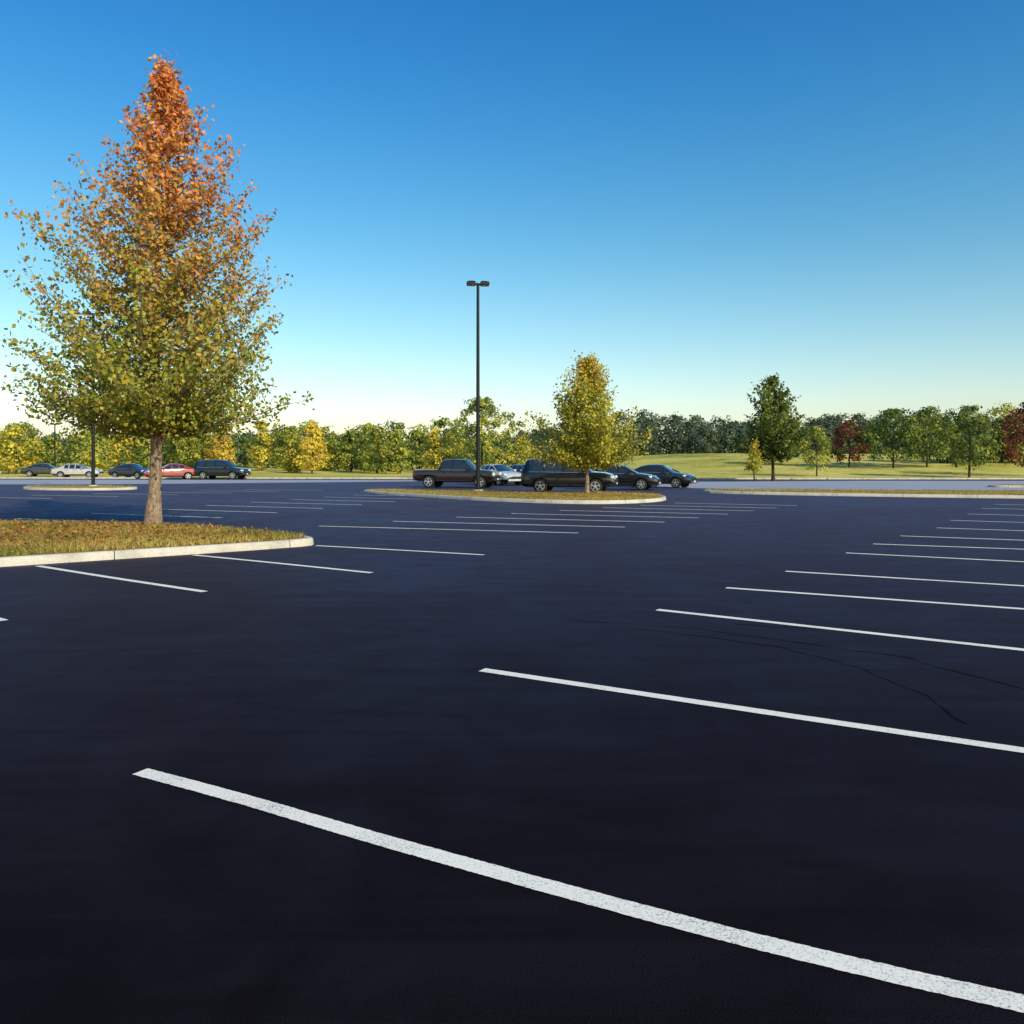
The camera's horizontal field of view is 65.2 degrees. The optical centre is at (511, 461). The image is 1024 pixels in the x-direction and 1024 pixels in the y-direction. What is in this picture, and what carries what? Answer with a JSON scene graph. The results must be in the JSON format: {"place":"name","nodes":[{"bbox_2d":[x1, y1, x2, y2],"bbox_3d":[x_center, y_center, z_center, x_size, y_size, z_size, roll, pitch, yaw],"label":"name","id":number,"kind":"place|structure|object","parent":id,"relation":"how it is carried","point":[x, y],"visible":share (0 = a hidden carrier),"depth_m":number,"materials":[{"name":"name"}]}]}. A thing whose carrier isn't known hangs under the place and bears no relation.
{"place":"outdoors","nodes":[
{"label":"outdoors","id":0,"kind":"place"},
{"bbox_2d":[0,480,413,483],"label":"road","id":1,"kind":"structure","parent":0,"point":[127,481],"depth_m":65.44,"materials":[{"name":"grey asphalt"}]},
{"bbox_2d":[0,479,1023,1023],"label":"parking lot","id":2,"kind":"structure","parent":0,"point":[374,697],"depth_m":4.30,"materials":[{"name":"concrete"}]},
{"bbox_2d":[23,484,136,489],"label":"parking island","id":3,"kind":"structure","parent":2,"relation":"on","point":[72,487],"depth_m":45.80,"materials":[{"name":"concrete"}]},
{"bbox_2d":[82,311,100,485],"bbox_3d":[-24.500,-3.652,46.800,1.100,10.325,0.480,0,0,-23],"label":"street lamp","id":4,"kind":"object","parent":3,"relation":"on","point":[92,455],"visible":0.41,"depth_m":46.73,"materials":[{"name":"black metal"}]},
{"bbox_2d":[108,463,148,478],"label":"car","id":5,"kind":"object","parent":2,"relation":"on","point":[137,471],"visible":0.69,"depth_m":76.33,"materials":[{"name":"paint"}]},
{"bbox_2d":[0,519,313,566],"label":"parking island","id":6,"kind":"structure","parent":2,"relation":"on","point":[31,542],"depth_m":14.61,"materials":[{"name":"plant"}]},
{"bbox_2d":[1,49,317,524],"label":"maple tree","id":7,"kind":"object","parent":6,"relation":"on","point":[156,405],"visible":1,"depth_m":17.76,"materials":[{"name":"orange plant"}]},
{"bbox_2d":[143,463,193,478],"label":"car","id":8,"kind":"object","parent":2,"relation":"on","point":[178,470],"visible":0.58,"depth_m":72.69,"materials":[{"name":"paint"}]},
{"bbox_2d":[193,460,250,479],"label":"suv","id":9,"kind":"object","parent":2,"relation":"on","point":[210,469],"visible":1,"depth_m":73.24,"materials":[{"name":"paint"}]},
{"bbox_2d":[412,459,500,487],"bbox_3d":[-3.432,0.696,50.008,5.315,1.803,2.240,0,0,14],"label":"pickup truck","id":10,"kind":"object","parent":2,"relation":"on","point":[456,470],"visible":0.89,"depth_m":49.22,"materials":[{"name":"paint"}]},
{"bbox_2d":[480,464,520,485],"bbox_3d":[-0.999,0.867,55.498,2.120,1.463,4.645,0,0,-35],"label":"car","id":11,"kind":"object","parent":2,"relation":"on","point":[508,474],"visible":0.41,"depth_m":54.23,"materials":[{"name":"paint"}]},
{"bbox_2d":[0,477,1023,479],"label":"kerb","id":12,"kind":"structure","parent":2,"relation":"on","point":[411,478],"depth_m":74.87,"materials":[{"name":"concrete"}]},
{"bbox_2d":[0,489,1023,1012],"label":"parking lines","id":13,"kind":"object","parent":2,"relation":"on","point":[924,981],"visible":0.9,"depth_m":3.23,"materials":[{"name":"white paint"}]},
{"bbox_2d":[503,464,524,483],"bbox_3d":[0.902,0.867,57.498,2.120,1.463,4.645,0,0,-40],"label":"car","id":14,"kind":"object","parent":2,"relation":"on","point":[519,468],"visible":0.06,"depth_m":57.05,"materials":[{"name":"paint"}]},
{"bbox_2d":[363,488,665,503],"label":"parking island","id":15,"kind":"structure","parent":2,"relation":"on","point":[576,497],"depth_m":33.84,"materials":[{"name":"plant"}]},
{"bbox_2d":[467,280,488,490],"bbox_3d":[-1.660,-3.652,39.000,1.100,10.325,0.480,0,0,-6],"label":"street lamp","id":16,"kind":"object","parent":15,"relation":"on","point":[481,283],"visible":0.94,"depth_m":38.93,"materials":[{"name":"black metal"}]},
{"bbox_2d":[510,350,657,492],"bbox_3d":[3.128,-1.752,36.284,5.929,6.635,5.527,0,0,-10],"label":"young tree","id":17,"kind":"object","parent":15,"relation":"on","point":[585,448],"visible":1,"depth_m":35.66,"materials":[{"name":"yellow plant"}]},
{"bbox_2d":[520,457,618,491],"bbox_3d":[3.038,0.659,41.903,4.955,1.877,2.240,0,0,14],"label":"suv","id":18,"kind":"object","parent":2,"relation":"on","point":[536,476],"visible":0.92,"depth_m":41.16,"materials":[{"name":"paint"}]},
{"bbox_2d":[594,464,661,489],"bbox_3d":[6.302,0.867,46.599,4.645,1.463,2.120,0,0,20],"label":"car","id":19,"kind":"object","parent":2,"relation":"on","point":[628,476],"visible":0.55,"depth_m":45.58,"materials":[{"name":"paint"}]},
{"bbox_2d":[632,464,697,487],"bbox_3d":[9.302,0.867,50.499,4.645,1.463,2.120,0,0,32],"label":"car","id":20,"kind":"object","parent":2,"relation":"on","point":[666,474],"visible":0.64,"depth_m":49.45,"materials":[{"name":"paint"}]},
{"bbox_2d":[577,620,1023,723],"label":"asphalt crack sealant","id":21,"kind":"object","parent":2,"relation":"on","point":[945,708],"visible":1,"depth_m":6.78,"materials":[{"name":"black asphalt"}]},
{"bbox_2d":[702,488,1023,498],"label":"parking island","id":22,"kind":"structure","parent":2,"relation":"on","point":[965,493],"depth_m":38.04,"materials":[{"name":"concrete"}]},
{"bbox_2d":[0,453,1023,478],"bbox_3d":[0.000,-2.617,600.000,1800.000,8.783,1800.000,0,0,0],"label":"ground","id":23,"kind":"structure","parent":0,"point":[715,465],"depth_m":107.59,"materials":[{"name":"green plant"}]},
{"bbox_2d":[20,463,57,476],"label":"car","id":24,"kind":"object","parent":23,"relation":"on","point":[37,469],"visible":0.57,"depth_m":89.12,"materials":[{"name":"paint"}]},
{"bbox_2d":[49,423,59,466],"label":"street lamp","id":25,"kind":"object","parent":23,"relation":"on","point":[54,442],"visible":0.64,"depth_m":97.93,"materials":[{"name":"black metal"}]},
{"bbox_2d":[51,464,103,476],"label":"car","id":26,"kind":"object","parent":23,"relation":"on","point":[67,470],"visible":0.88,"depth_m":81.20,"materials":[{"name":"paint"}]},
{"bbox_2d":[0,418,469,473],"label":"tree line","id":27,"kind":"object","parent":23,"relation":"on","point":[24,454],"visible":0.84,"depth_m":113.78,"materials":[{"name":"green plant"}]},
{"bbox_2d":[438,396,527,466],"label":"broadleaf tree","id":28,"kind":"object","parent":23,"relation":"on","point":[487,405],"visible":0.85,"depth_m":75.14,"materials":[{"name":"green plant"}]},
{"bbox_2d":[0,401,1023,469],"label":"tree line","id":29,"kind":"object","parent":23,"relation":"on","point":[247,445],"visible":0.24,"depth_m":149.06,"materials":[{"name":"green plant"}]},
{"bbox_2d":[10,408,1020,465],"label":"forest","id":30,"kind":"object","parent":23,"relation":"on","point":[703,438],"visible":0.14,"depth_m":268.76,"materials":[{"name":"green plant"}]},
{"bbox_2d":[506,432,532,464],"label":"conifer tree","id":31,"kind":"object","parent":23,"relation":"on","point":[522,454],"visible":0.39,"depth_m":91.55,"materials":[{"name":"yellow plant"}]},
{"bbox_2d":[741,439,767,480],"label":"young tree","id":32,"kind":"object","parent":23,"relation":"on","point":[752,465],"visible":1,"depth_m":65.92,"materials":[{"name":"yellow plant"}]},
{"bbox_2d":[731,372,818,480],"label":"deciduous tree","id":33,"kind":"object","parent":23,"relation":"on","point":[771,420],"visible":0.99,"depth_m":67.17,"materials":[{"name":"green plant"}]},
{"bbox_2d":[763,426,800,464],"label":"broadleaf tree","id":34,"kind":"object","parent":23,"relation":"on","point":[789,450],"visible":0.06,"depth_m":115.45,"materials":[{"name":"green plant"}]},
{"bbox_2d":[799,426,832,475],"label":"deciduous tree","id":35,"kind":"object","parent":23,"relation":"on","point":[823,444],"visible":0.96,"depth_m":87.62,"materials":[{"name":"green plant"}]},
{"bbox_2d":[828,418,871,467],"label":"red maple tree","id":36,"kind":"object","parent":23,"relation":"on","point":[838,442],"visible":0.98,"depth_m":107.29,"materials":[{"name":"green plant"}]},
{"bbox_2d":[857,408,929,467],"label":"broadleaf tree","id":37,"kind":"object","parent":23,"relation":"on","point":[895,414],"visible":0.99,"depth_m":105.03,"materials":[{"name":"green plant"}]},
{"bbox_2d":[896,405,962,466],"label":"broadleaf tree","id":38,"kind":"object","parent":23,"relation":"on","point":[936,416],"visible":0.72,"depth_m":106.70,"materials":[{"name":"green plant"}]},
{"bbox_2d":[935,405,999,476],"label":"broadleaf tree","id":39,"kind":"object","parent":23,"relation":"on","point":[980,419],"visible":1,"depth_m":83.31,"materials":[{"name":"green plant"}]},
{"bbox_2d":[994,402,1023,466],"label":"red maple tree","id":40,"kind":"object","parent":23,"relation":"on","point":[1013,438],"visible":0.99,"depth_m":87.75,"materials":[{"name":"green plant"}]},
{"bbox_2d":[0,0,1023,452],"label":"sky","id":41,"kind":"structure","parent":0,"point":[707,200],"materials":[{"name":"blue"}]},
{"bbox_2d":[656,481,1023,489],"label":"road","id":42,"kind":"structure","parent":0,"point":[914,485],"depth_m":54.30,"materials":[{"name":"grey asphalt"}]},
{"bbox_2d":[988,483,1023,487],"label":"parking island","id":43,"kind":"structure","parent":42,"relation":"on","point":[1012,485],"depth_m":50.32,"materials":[{"name":"concrete"}]}
]}

